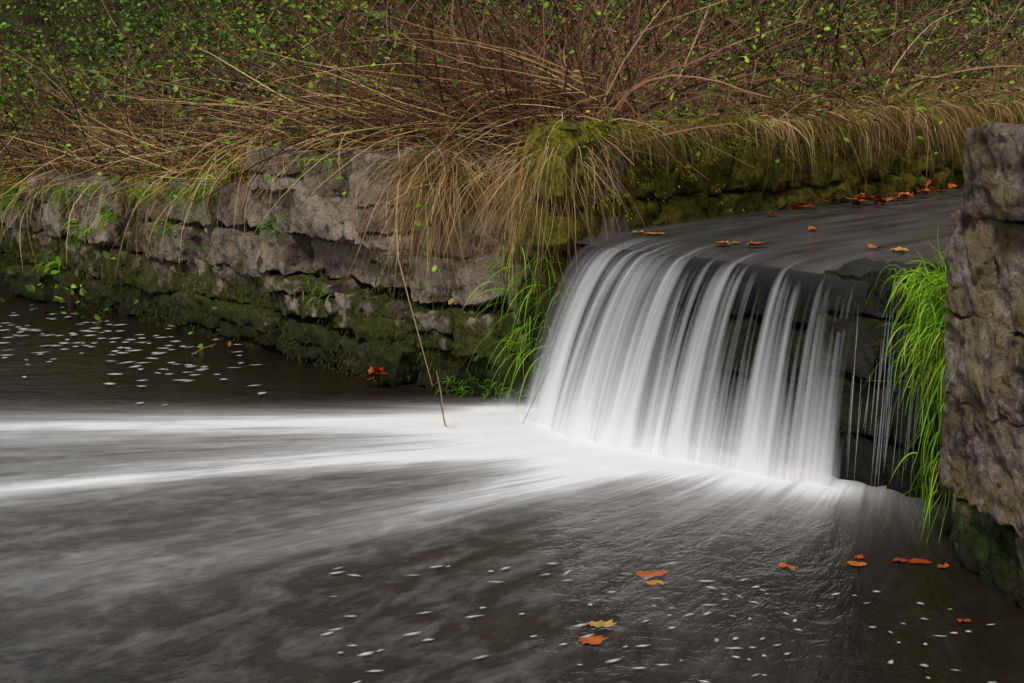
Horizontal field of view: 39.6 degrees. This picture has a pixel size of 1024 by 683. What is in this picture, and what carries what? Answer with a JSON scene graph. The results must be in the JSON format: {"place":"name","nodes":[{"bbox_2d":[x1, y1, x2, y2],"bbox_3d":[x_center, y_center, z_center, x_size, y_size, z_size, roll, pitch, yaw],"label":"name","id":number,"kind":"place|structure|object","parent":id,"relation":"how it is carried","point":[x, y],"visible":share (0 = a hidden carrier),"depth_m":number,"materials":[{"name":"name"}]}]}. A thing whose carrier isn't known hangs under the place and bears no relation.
{"place":"outdoors","nodes":[
{"label":"outdoors","id":0,"kind":"place"},
{"bbox_2d":[0,138,633,398],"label":"stone retaining wall","id":1,"kind":"structure","parent":0,"point":[195,276],"depth_m":8.46,"materials":[{"name":"grey stone"}]},
{"bbox_2d":[0,113,858,401],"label":"moss","id":2,"kind":"object","parent":1,"relation":"on","point":[268,329],"visible":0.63,"depth_m":8.17,"materials":[{"name":"green plant"}]},
{"bbox_2d":[0,289,1023,682],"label":"pool water","id":3,"kind":"structure","parent":0,"point":[196,525],"depth_m":5.08,"materials":[{"name":"black liquid"}]},
{"bbox_2d":[0,315,993,682],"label":"foam flecks","id":4,"kind":"object","parent":3,"relation":"on","point":[432,567],"visible":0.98,"depth_m":4.72,"materials":[{"name":"white liquid"}]},
{"bbox_2d":[366,176,970,643],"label":"fallen leaves","id":5,"kind":"object","parent":3,"relation":"on","point":[662,572],"visible":0.92,"depth_m":6.61,"materials":[{"name":"orange plant"}]},
{"bbox_2d":[0,0,1023,319],"bbox_3d":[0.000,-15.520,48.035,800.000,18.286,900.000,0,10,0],"label":"ground","id":6,"kind":"structure","parent":0,"point":[72,10],"depth_m":18.54,"materials":[{"name":"plant"}]},
{"bbox_2d":[0,67,1022,407],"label":"green grass","id":7,"kind":"structure","parent":6,"relation":"on","point":[188,193],"depth_m":8.59,"materials":[{"name":"green plant"}]},
{"bbox_2d":[0,0,1023,425],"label":"thicket","id":8,"kind":"object","parent":6,"relation":"on","point":[722,20],"visible":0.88,"depth_m":9.67,"materials":[{"name":"brown plant"}]},
{"bbox_2d":[0,0,1023,319],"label":"dry grass","id":9,"kind":"structure","parent":6,"relation":"on","point":[446,178],"depth_m":8.01,"materials":[{"name":"beige plant"}]},
{"bbox_2d":[948,213,975,558],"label":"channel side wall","id":10,"kind":"structure","parent":6,"relation":"on","point":[950,551],"depth_m":4.95,"materials":[{"name":"stone"}]},
{"bbox_2d":[486,185,969,281],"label":"channel water","id":11,"kind":"structure","parent":0,"point":[847,231],"depth_m":7.13,"materials":[{"name":"black liquid"}]},
{"bbox_2d":[564,249,953,504],"bbox_3d":[1.165,0.147,6.455,0.580,1.219,2.610,-8,13,-38],"label":"stone weir","id":12,"kind":"object","parent":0,"point":[816,352],"visible":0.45,"depth_m":6.13,"materials":[{"name":"grey stone"}]},
{"bbox_2d":[526,245,839,486],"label":"waterfall","id":13,"kind":"structure","parent":12,"relation":"on","point":[591,408],"depth_m":6.40,"materials":[{"name":"liquid"}]},
{"bbox_2d":[512,109,1023,393],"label":"mossy channel wall","id":14,"kind":"structure","parent":0,"point":[746,185],"depth_m":7.96,"materials":[{"name":"plant"}]},
{"bbox_2d":[937,211,1023,607],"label":"stone pillar","id":15,"kind":"structure","parent":0,"point":[980,331],"depth_m":4.60,"materials":[{"name":"grey stone"}]},
{"bbox_2d":[844,239,956,543],"bbox_3d":[1.563,0.217,5.192,0.631,1.316,0.744,-5,11,-28],"label":"green grass tuft","id":16,"kind":"object","parent":15,"relation":"attached to","point":[929,284],"visible":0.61,"depth_m":5.12,"materials":[{"name":"green plant"}]},
{"bbox_2d":[964,119,1023,225],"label":"coping stones","id":17,"kind":"object","parent":15,"relation":"on","point":[994,162],"visible":1,"depth_m":4.46,"materials":[{"name":"grey stone"}]}
]}

